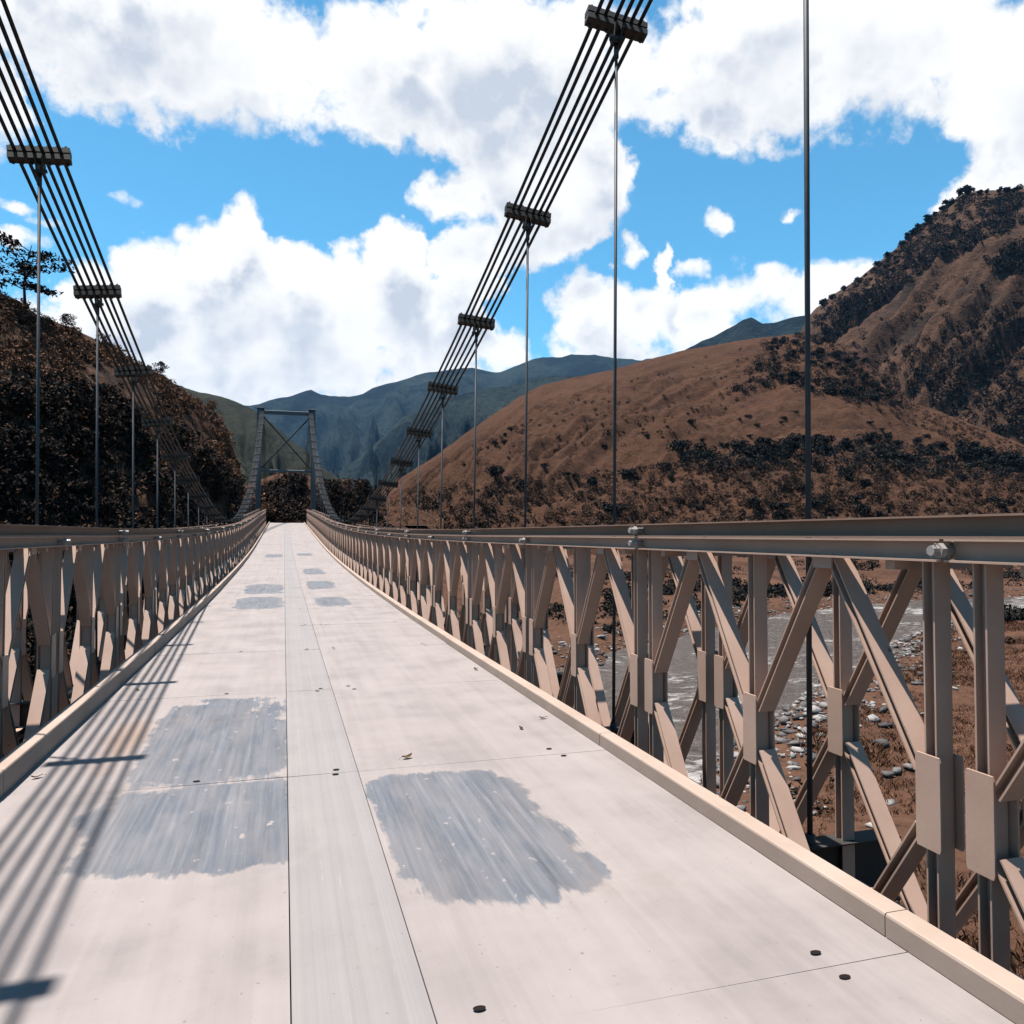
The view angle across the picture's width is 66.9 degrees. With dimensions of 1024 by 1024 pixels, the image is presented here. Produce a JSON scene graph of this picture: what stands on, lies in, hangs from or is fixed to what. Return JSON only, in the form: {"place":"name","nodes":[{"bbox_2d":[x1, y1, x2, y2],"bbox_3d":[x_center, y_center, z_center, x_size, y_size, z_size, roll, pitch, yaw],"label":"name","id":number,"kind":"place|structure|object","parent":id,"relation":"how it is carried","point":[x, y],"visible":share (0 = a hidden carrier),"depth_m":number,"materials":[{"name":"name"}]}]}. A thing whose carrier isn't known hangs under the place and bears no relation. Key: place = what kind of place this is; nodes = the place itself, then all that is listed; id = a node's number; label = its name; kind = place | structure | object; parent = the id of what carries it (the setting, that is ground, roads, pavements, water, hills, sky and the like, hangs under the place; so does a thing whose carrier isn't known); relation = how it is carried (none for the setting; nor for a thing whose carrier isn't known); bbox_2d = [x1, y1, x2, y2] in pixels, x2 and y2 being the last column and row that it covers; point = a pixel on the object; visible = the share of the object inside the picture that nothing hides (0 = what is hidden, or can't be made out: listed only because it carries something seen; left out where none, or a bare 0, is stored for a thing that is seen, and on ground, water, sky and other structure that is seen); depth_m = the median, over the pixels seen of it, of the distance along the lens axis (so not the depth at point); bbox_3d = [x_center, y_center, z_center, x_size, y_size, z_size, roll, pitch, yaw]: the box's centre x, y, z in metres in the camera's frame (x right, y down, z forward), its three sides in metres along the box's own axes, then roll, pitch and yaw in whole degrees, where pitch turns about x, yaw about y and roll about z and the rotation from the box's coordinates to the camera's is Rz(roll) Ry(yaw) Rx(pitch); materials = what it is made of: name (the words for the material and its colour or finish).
{"place":"outdoors","nodes":[
{"label":"outdoors","id":0,"kind":"place"},
{"bbox_2d":[0,293,244,649],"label":"hillside","id":1,"kind":"structure","parent":0,"point":[106,374],"depth_m":82.87,"materials":[{"name":"soil"}]},
{"bbox_2d":[0,230,75,315],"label":"umbrella tree","id":2,"kind":"object","parent":1,"relation":"on","point":[26,270],"visible":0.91,"depth_m":82.07,"materials":[{"name":"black plant"}]},
{"bbox_2d":[59,313,76,327],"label":"hillside tree","id":3,"kind":"object","parent":1,"relation":"on","point":[67,319],"visible":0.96,"depth_m":90.16,"materials":[{"name":"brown plant"}]},
{"bbox_2d":[0,289,243,527],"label":"dry hillside scrub","id":4,"kind":"object","parent":1,"relation":"on","point":[51,332],"visible":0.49,"depth_m":83.64,"materials":[{"name":"brown plant"}]},
{"bbox_2d":[0,297,251,680],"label":"hillside thicket","id":5,"kind":"object","parent":1,"relation":"on","point":[64,435],"visible":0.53,"depth_m":67.64,"materials":[{"name":"black plant"}]},
{"bbox_2d":[152,361,169,372],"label":"hillside tree","id":6,"kind":"object","parent":1,"relation":"on","point":[162,367],"visible":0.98,"depth_m":105.41,"materials":[{"name":"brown plant"}]},
{"bbox_2d":[175,384,353,487],"bbox_3d":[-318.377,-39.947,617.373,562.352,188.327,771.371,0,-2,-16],"label":"green ridge","id":7,"kind":"structure","parent":0,"point":[240,420],"depth_m":615.71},
{"bbox_2d":[245,354,648,473],"bbox_3d":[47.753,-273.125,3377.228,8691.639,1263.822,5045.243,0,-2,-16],"label":"mountains","id":8,"kind":"structure","parent":0,"point":[349,429],"depth_m":3870.98,"materials":[{"name":"stone"}]},
{"bbox_2d":[333,376,573,489],"bbox_3d":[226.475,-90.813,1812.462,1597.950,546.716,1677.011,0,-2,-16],"label":"range","id":9,"kind":"structure","parent":0,"point":[372,464],"depth_m":1793.92,"materials":[{"name":"stone"}]},
{"bbox_2d":[0,523,1015,1023],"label":"bridge deck","id":10,"kind":"structure","parent":0,"point":[478,857],"depth_m":3.92,"materials":[{"name":"metal"}]},
{"bbox_2d":[0,521,269,796],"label":"kerb","id":11,"kind":"structure","parent":10,"relation":"on","point":[21,760],"depth_m":7.05,"materials":[{"name":"paint"}]},
{"bbox_2d":[10,526,900,998],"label":"deck underframe","id":12,"kind":"object","parent":10,"relation":"attached to","point":[870,862],"visible":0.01,"depth_m":5.02,"materials":[{"name":"metal"}]},
{"bbox_2d":[0,509,266,759],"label":"truss girder","id":13,"kind":"object","parent":12,"relation":"attached to","point":[104,567],"visible":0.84,"depth_m":9.32,"materials":[{"name":"metal"}]},
{"bbox_2d":[306,509,1023,979],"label":"truss girder","id":14,"kind":"object","parent":12,"relation":"attached to","point":[984,829],"visible":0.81,"depth_m":4.87,"materials":[{"name":"metal"}]},
{"bbox_2d":[304,522,1023,1023],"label":"kerb","id":15,"kind":"structure","parent":10,"relation":"on","point":[982,978],"depth_m":3.76,"materials":[{"name":"paint"}]},
{"bbox_2d":[0,0,1023,405],"label":"sky","id":16,"kind":"structure","parent":0,"point":[281,198],"materials":[{"name":"blue"}]},
{"bbox_2d":[266,524,1023,977],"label":"ground","id":17,"kind":"structure","parent":0,"point":[558,630],"depth_m":44.28,"materials":[{"name":"soil"}]},
{"bbox_2d":[3,598,143,756],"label":"riverside thicket","id":18,"kind":"object","parent":17,"relation":"on","point":[70,623],"visible":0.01,"depth_m":38.78,"materials":[{"name":"brown plant"}]},
{"bbox_2d":[240,490,266,510],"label":"riverside tree","id":19,"kind":"object","parent":17,"relation":"on","point":[243,494],"visible":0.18,"depth_m":113.12,"materials":[{"name":"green plant"}]},
{"bbox_2d":[247,485,273,506],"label":"riverside tree","id":20,"kind":"object","parent":17,"relation":"on","point":[263,491],"visible":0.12,"depth_m":118.03,"materials":[{"name":"brown plant"}]},
{"bbox_2d":[260,502,276,515],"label":"riverside tree","id":21,"kind":"object","parent":17,"relation":"on","point":[271,510],"visible":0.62,"depth_m":116.18,"materials":[{"name":"brown plant"}]},
{"bbox_2d":[267,487,295,498],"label":"riverside tree","id":22,"kind":"object","parent":17,"relation":"on","point":[282,491],"visible":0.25,"depth_m":128.37,"materials":[{"name":"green plant"}]},
{"bbox_2d":[255,407,315,510],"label":"bridge tower","id":23,"kind":"structure","parent":17,"relation":"on","point":[313,465],"depth_m":100.43,"materials":[{"name":"metal"}]},
{"bbox_2d":[0,0,266,524],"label":"cable","id":24,"kind":"object","parent":23,"relation":"hanging from","point":[40,156],"visible":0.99,"depth_m":11.27,"materials":[{"name":"metal"}]},
{"bbox_2d":[34,173,41,682],"bbox_3d":[-5.601,-0.895,9.155,0.123,6.322,0.068,0,-2,-16],"label":"hanger rod","id":25,"kind":"object","parent":24,"relation":"hanging from","point":[39,181],"visible":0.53,"depth_m":9.17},
{"bbox_2d":[95,306,99,663],"bbox_3d":[-6.462,-0.455,12.069,0.123,5.600,0.068,0,-2,-16],"label":"hanger rod","id":26,"kind":"object","parent":24,"relation":"hanging from","point":[97,386],"visible":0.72,"depth_m":12.07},
{"bbox_2d":[132,383,134,528],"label":"hanger rod","id":27,"kind":"object","parent":24,"relation":"hanging from","point":[133,387],"visible":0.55,"depth_m":15.00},
{"bbox_2d":[156,433,158,619],"bbox_3d":[-8.184,0.302,17.901,0.123,4.348,0.068,0,-2,-16],"label":"hanger rod","id":28,"kind":"object","parent":24,"relation":"hanging from","point":[157,436],"visible":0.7,"depth_m":17.89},
{"bbox_2d":[174,465,175,528],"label":"hanger rod","id":29,"kind":"object","parent":24,"relation":"hanging from","point":[175,497],"visible":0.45,"depth_m":20.83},
{"bbox_2d":[303,0,652,524],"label":"cable","id":30,"kind":"object","parent":23,"relation":"hanging from","point":[617,27],"visible":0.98,"depth_m":10.88,"materials":[{"name":"metal"}]},
{"bbox_2d":[400,472,401,528],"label":"hanger rod","id":31,"kind":"object","parent":30,"relation":"hanging from","point":[400,498],"visible":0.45,"depth_m":22.55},
{"bbox_2d":[416,442,419,608],"bbox_3d":[-2.391,0.351,19.606,0.122,4.348,0.068,0,-2,-16],"label":"hanger rod","id":32,"kind":"object","parent":30,"relation":"hanging from","point":[417,510],"visible":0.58,"depth_m":19.62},
{"bbox_2d":[440,399,443,528],"bbox_3d":[-1.530,-0.006,16.689,0.122,4.942,0.068,0,-2,-16],"label":"hanger rod","id":33,"kind":"object","parent":30,"relation":"hanging from","point":[442,402],"visible":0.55,"depth_m":16.71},
{"bbox_2d":[473,334,477,528],"bbox_3d":[-0.669,-0.405,13.773,0.122,5.600,0.068,0,-2,-16],"label":"hanger rod","id":34,"kind":"object","parent":30,"relation":"hanging from","point":[476,339],"visible":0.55,"depth_m":13.79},
{"bbox_2d":[524,230,529,575],"bbox_3d":[0.192,-0.845,10.859,0.122,6.322,0.068,0,-2,-16],"label":"hanger rod","id":35,"kind":"object","parent":30,"relation":"hanging from","point":[526,373],"visible":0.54,"depth_m":10.88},
{"bbox_2d":[610,42,618,732],"bbox_3d":[1.053,-1.325,7.946,0.122,7.110,0.068,0,-2,-16],"label":"hanger rod","id":36,"kind":"object","parent":30,"relation":"hanging from","point":[613,724],"visible":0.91,"depth_m":7.94,"materials":[{"name":"metal"}]},
{"bbox_2d":[803,0,815,851],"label":"hanger rod","id":37,"kind":"object","parent":30,"relation":"hanging from","point":[810,835],"visible":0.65,"depth_m":4.99,"materials":[{"name":"metal"}]},
{"bbox_2d":[302,488,334,512],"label":"riverside tree","id":38,"kind":"object","parent":17,"relation":"on","point":[318,501],"visible":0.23,"depth_m":124.00,"materials":[{"name":"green plant"}]},
{"bbox_2d":[261,476,388,523],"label":"bank thicket","id":39,"kind":"object","parent":17,"relation":"on","point":[289,504],"visible":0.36,"depth_m":125.84,"materials":[{"name":"brown plant"}]},
{"bbox_2d":[316,479,346,515],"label":"riverside tree","id":40,"kind":"object","parent":17,"relation":"on","point":[334,487],"visible":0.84,"depth_m":122.38,"materials":[{"name":"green plant"}]},
{"bbox_2d":[244,473,443,528],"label":"bank mound","id":41,"kind":"object","parent":17,"relation":"on","point":[393,518],"visible":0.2,"depth_m":141.69,"materials":[{"name":"brown soil"}]},
{"bbox_2d":[268,472,305,490],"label":"riverside tree","id":42,"kind":"object","parent":41,"relation":"on","point":[285,476],"visible":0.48,"depth_m":132.38,"materials":[{"name":"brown plant"}]},
{"bbox_2d":[286,474,310,498],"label":"riverside tree","id":43,"kind":"object","parent":41,"relation":"on","point":[298,484],"visible":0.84,"depth_m":130.51,"materials":[{"name":"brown plant"}]},
{"bbox_2d":[245,473,439,528],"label":"bank scrub","id":44,"kind":"object","parent":41,"relation":"on","point":[394,503],"visible":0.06,"depth_m":139.06,"materials":[{"name":"brown plant"}]},
{"bbox_2d":[338,478,364,503],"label":"riverside tree","id":45,"kind":"object","parent":41,"relation":"on","point":[346,482],"visible":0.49,"depth_m":137.31,"materials":[{"name":"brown plant"}]},
{"bbox_2d":[352,479,372,505],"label":"riverside tree","id":46,"kind":"object","parent":41,"relation":"on","point":[365,485],"visible":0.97,"depth_m":135.44,"materials":[{"name":"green plant"}]},
{"bbox_2d":[332,485,359,518],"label":"riverside tree","id":47,"kind":"object","parent":17,"relation":"on","point":[348,494],"visible":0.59,"depth_m":128.73,"materials":[{"name":"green plant"}]},
{"bbox_2d":[340,515,1023,634],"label":"riverside scrub","id":48,"kind":"object","parent":17,"relation":"on","point":[740,593],"visible":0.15,"depth_m":113.34,"materials":[{"name":"brown plant"}]},
{"bbox_2d":[779,715,789,724],"bbox_3d":[13.523,10.372,38.470,0.548,0.505,0.322,-1,-2,27],"label":"boulder","id":49,"kind":"object","parent":17,"relation":"on","point":[783,719],"visible":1,"depth_m":38.43,"materials":[{"name":"stone"}]},
{"bbox_2d":[551,586,1023,828],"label":"riverbank stones","id":50,"kind":"object","parent":17,"relation":"on","point":[817,718],"visible":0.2,"depth_m":40.17,"materials":[{"name":"stone"}]},
{"bbox_2d":[881,771,895,777],"bbox_3d":[14.341,10.055,29.718,0.448,0.203,0.530,1,-2,-32],"label":"boulder","id":51,"kind":"object","parent":17,"relation":"on","point":[888,774],"visible":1,"depth_m":29.57,"materials":[{"name":"stone"}]},
{"bbox_2d":[788,626,1015,813],"bbox_3d":[22.173,9.703,39.807,54.637,2.650,53.443,0,-2,-16],"label":"bank scrub","id":52,"kind":"object","parent":17,"relation":"on","point":[821,742],"visible":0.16,"depth_m":28.98,"materials":[{"name":"brown plant"}]},
{"bbox_2d":[795,621,1023,977],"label":"dry grass","id":53,"kind":"structure","parent":17,"relation":"on","point":[879,755],"depth_m":33.56,"materials":[{"name":"plant"}]},
{"bbox_2d":[287,596,1023,1023],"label":"river","id":54,"kind":"structure","parent":0,"point":[683,678],"depth_m":59.68,"materials":[{"name":"liquid"}]},
{"bbox_2d":[379,334,1023,556],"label":"brown hill","id":55,"kind":"structure","parent":0,"point":[832,414],"depth_m":296.47,"materials":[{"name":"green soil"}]},
{"bbox_2d":[484,465,504,476],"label":"bush","id":56,"kind":"object","parent":55,"relation":"on","point":[495,470],"visible":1,"depth_m":236.09,"materials":[{"name":"green plant"}]},
{"bbox_2d":[511,479,528,488],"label":"bush","id":57,"kind":"object","parent":55,"relation":"on","point":[520,485],"visible":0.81,"depth_m":228.72,"materials":[{"name":"green plant"}]},
{"bbox_2d":[587,476,598,486],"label":"bush","id":58,"kind":"object","parent":55,"relation":"on","point":[592,480],"visible":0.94,"depth_m":235.08,"materials":[{"name":"green plant"}]},
{"bbox_2d":[599,502,625,513],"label":"bush","id":59,"kind":"object","parent":55,"relation":"on","point":[607,507],"visible":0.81,"depth_m":209.68,"materials":[{"name":"green plant"}]},
{"bbox_2d":[620,468,636,475],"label":"bush","id":60,"kind":"object","parent":55,"relation":"on","point":[625,471],"visible":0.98,"depth_m":253.65,"materials":[{"name":"green plant"}]},
{"bbox_2d":[653,462,672,469],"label":"bush","id":61,"kind":"object","parent":55,"relation":"on","point":[666,464],"visible":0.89,"depth_m":259.29,"materials":[{"name":"green plant"}]},
{"bbox_2d":[665,439,685,450],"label":"bush","id":62,"kind":"object","parent":55,"relation":"on","point":[672,445],"visible":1,"depth_m":270.31,"materials":[{"name":"green plant"}]},
{"bbox_2d":[673,440,692,448],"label":"bush","id":63,"kind":"object","parent":55,"relation":"on","point":[687,443],"visible":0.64,"depth_m":269.83,"materials":[{"name":"green plant"}]},
{"bbox_2d":[692,450,720,459],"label":"bush","id":64,"kind":"object","parent":55,"relation":"on","point":[702,454],"visible":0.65,"depth_m":262.88,"materials":[{"name":"green plant"}]},
{"bbox_2d":[404,461,1023,528],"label":"hill foot scrub","id":65,"kind":"object","parent":55,"relation":"on","point":[558,518],"visible":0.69,"depth_m":232.82,"materials":[{"name":"brown plant"}]},
{"bbox_2d":[730,439,749,447],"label":"bush","id":66,"kind":"object","parent":55,"relation":"on","point":[738,442],"visible":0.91,"depth_m":273.52,"materials":[{"name":"green plant"}]},
{"bbox_2d":[461,348,1023,468],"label":"hillside scrub","id":67,"kind":"object","parent":55,"relation":"on","point":[980,435],"visible":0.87,"depth_m":357.39,"materials":[{"name":"brown plant"}]},
{"bbox_2d":[742,446,756,455],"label":"bush","id":68,"kind":"object","parent":55,"relation":"on","point":[750,449],"visible":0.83,"depth_m":263.19,"materials":[{"name":"green plant"}]},
{"bbox_2d":[747,497,760,505],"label":"bush","id":69,"kind":"object","parent":55,"relation":"on","point":[753,501],"visible":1,"depth_m":225.51,"materials":[{"name":"green plant"}]},
{"bbox_2d":[743,447,768,457],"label":"bush","id":70,"kind":"object","parent":55,"relation":"on","point":[759,451],"visible":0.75,"depth_m":263.77,"materials":[{"name":"green plant"}]},
{"bbox_2d":[753,437,772,444],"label":"bush","id":71,"kind":"object","parent":55,"relation":"on","point":[764,440],"visible":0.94,"depth_m":274.00,"materials":[{"name":"green plant"}]},
{"bbox_2d":[772,509,785,516],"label":"bush","id":72,"kind":"object","parent":55,"relation":"on","point":[777,513],"visible":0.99,"depth_m":222.59,"materials":[{"name":"black plant"}]},
{"bbox_2d":[768,502,793,508],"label":"bush","id":73,"kind":"object","parent":55,"relation":"on","point":[784,505],"visible":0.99,"depth_m":226.09,"materials":[{"name":"green plant"}]},
{"bbox_2d":[785,432,804,441],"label":"bush","id":74,"kind":"object","parent":55,"relation":"on","point":[791,436],"visible":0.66,"depth_m":283.34,"materials":[{"name":"green plant"}]},
{"bbox_2d":[811,442,831,452],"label":"bush","id":75,"kind":"object","parent":55,"relation":"on","point":[826,446],"visible":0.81,"depth_m":267.96,"materials":[{"name":"green plant"}]},
{"bbox_2d":[817,435,835,443],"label":"bush","id":76,"kind":"object","parent":55,"relation":"on","point":[831,437],"visible":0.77,"depth_m":275.52,"materials":[{"name":"green plant"}]},
{"bbox_2d":[824,387,840,393],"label":"bush","id":77,"kind":"object","parent":55,"relation":"on","point":[828,391],"visible":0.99,"depth_m":362.87,"materials":[{"name":"green plant"}]},
{"bbox_2d":[830,350,845,357],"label":"bush","id":78,"kind":"object","parent":55,"relation":"on","point":[839,352],"visible":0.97,"depth_m":429.20,"materials":[{"name":"green plant"}]},
{"bbox_2d":[834,464,855,473],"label":"bush","id":79,"kind":"object","parent":55,"relation":"on","point":[848,469],"visible":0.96,"depth_m":251.36,"materials":[{"name":"green plant"}]},
{"bbox_2d":[841,437,852,448],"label":"bush","id":80,"kind":"object","parent":55,"relation":"on","point":[846,440],"visible":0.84,"depth_m":284.24,"materials":[{"name":"green plant"}]},
{"bbox_2d":[672,331,1023,481],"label":"hillside woodland","id":81,"kind":"object","parent":55,"relation":"on","point":[760,462],"visible":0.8,"depth_m":299.40,"materials":[{"name":"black plant"}]},
{"bbox_2d":[854,478,871,486],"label":"bush","id":82,"kind":"object","parent":55,"relation":"on","point":[866,482],"visible":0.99,"depth_m":243.63,"materials":[{"name":"green plant"}]},
{"bbox_2d":[857,504,870,513],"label":"bush","id":83,"kind":"object","parent":55,"relation":"on","point":[864,508],"visible":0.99,"depth_m":228.20,"materials":[{"name":"green plant"}]},
{"bbox_2d":[861,431,882,440],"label":"bush","id":84,"kind":"object","parent":55,"relation":"on","point":[873,436],"visible":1,"depth_m":317.32,"materials":[{"name":"green plant"}]},
{"bbox_2d":[873,446,887,454],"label":"bush","id":85,"kind":"object","parent":55,"relation":"on","point":[877,450],"visible":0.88,"depth_m":274.05,"materials":[{"name":"green plant"}]},
{"bbox_2d":[876,451,902,459],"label":"bush","id":86,"kind":"object","parent":55,"relation":"on","point":[886,455],"visible":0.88,"depth_m":273.23,"materials":[{"name":"green plant"}]},
{"bbox_2d":[954,439,965,447],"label":"bush","id":87,"kind":"object","parent":55,"relation":"on","point":[961,443],"visible":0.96,"depth_m":338.72,"materials":[{"name":"green plant"}]},
{"bbox_2d":[956,450,977,458],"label":"bush","id":88,"kind":"object","parent":55,"relation":"on","point":[963,454],"visible":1,"depth_m":324.85,"materials":[{"name":"green plant"}]},
{"bbox_2d":[960,446,983,455],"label":"bush","id":89,"kind":"object","parent":55,"relation":"on","point":[974,449],"visible":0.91,"depth_m":324.73,"materials":[{"name":"green plant"}]},
{"bbox_2d":[964,441,981,447],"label":"bush","id":90,"kind":"object","parent":55,"relation":"on","point":[974,444],"visible":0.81,"depth_m":336.88,"materials":[{"name":"green plant"}]},
{"bbox_2d":[980,446,995,454],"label":"bush","id":91,"kind":"object","parent":55,"relation":"on","point":[992,448],"visible":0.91,"depth_m":321.46,"materials":[{"name":"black plant"}]},
{"bbox_2d":[985,496,1001,502],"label":"bush","id":92,"kind":"object","parent":55,"relation":"on","point":[995,498],"visible":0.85,"depth_m":252.73,"materials":[{"name":"brown plant"}]},
{"bbox_2d":[982,455,1006,465],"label":"bush","id":93,"kind":"object","parent":55,"relation":"on","point":[991,459],"visible":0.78,"depth_m":313.35,"materials":[{"name":"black plant"}]},
{"bbox_2d":[999,458,1023,467],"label":"bush","id":94,"kind":"object","parent":55,"relation":"on","point":[1018,460],"visible":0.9,"depth_m":311.22,"materials":[{"name":"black plant"}]},
{"bbox_2d":[1001,453,1023,458],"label":"bush","id":95,"kind":"object","parent":55,"relation":"on","point":[1018,455],"visible":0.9,"depth_m":313.35,"materials":[{"name":"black plant"}]},
{"bbox_2d":[686,315,804,349],"bbox_3d":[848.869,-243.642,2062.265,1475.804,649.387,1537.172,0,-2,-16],"label":"distant peak","id":96,"kind":"structure","parent":0,"point":[748,328],"depth_m":2173.21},
{"bbox_2d":[800,188,1023,443],"bbox_3d":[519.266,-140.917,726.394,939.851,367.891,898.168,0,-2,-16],"label":"mountain","id":97,"kind":"structure","parent":0,"point":[971,264],"depth_m":572.29,"materials":[{"name":"soil"}]},
{"bbox_2d":[811,191,1023,444],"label":"mountain woodland","id":98,"kind":"object","parent":97,"relation":"on","point":[928,260],"visible":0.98,"depth_m":696.16,"materials":[{"name":"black plant"}]},
{"bbox_2d":[851,248,1023,436],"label":"mountain scrub","id":99,"kind":"object","parent":97,"relation":"on","point":[972,346],"visible":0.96,"depth_m":517.61,"materials":[{"name":"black plant"}]},
{"bbox_2d":[960,184,971,193],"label":"ridge tree","id":100,"kind":"object","parent":97,"relation":"on","point":[965,188],"visible":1,"depth_m":769.97,"materials":[{"name":"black plant"}]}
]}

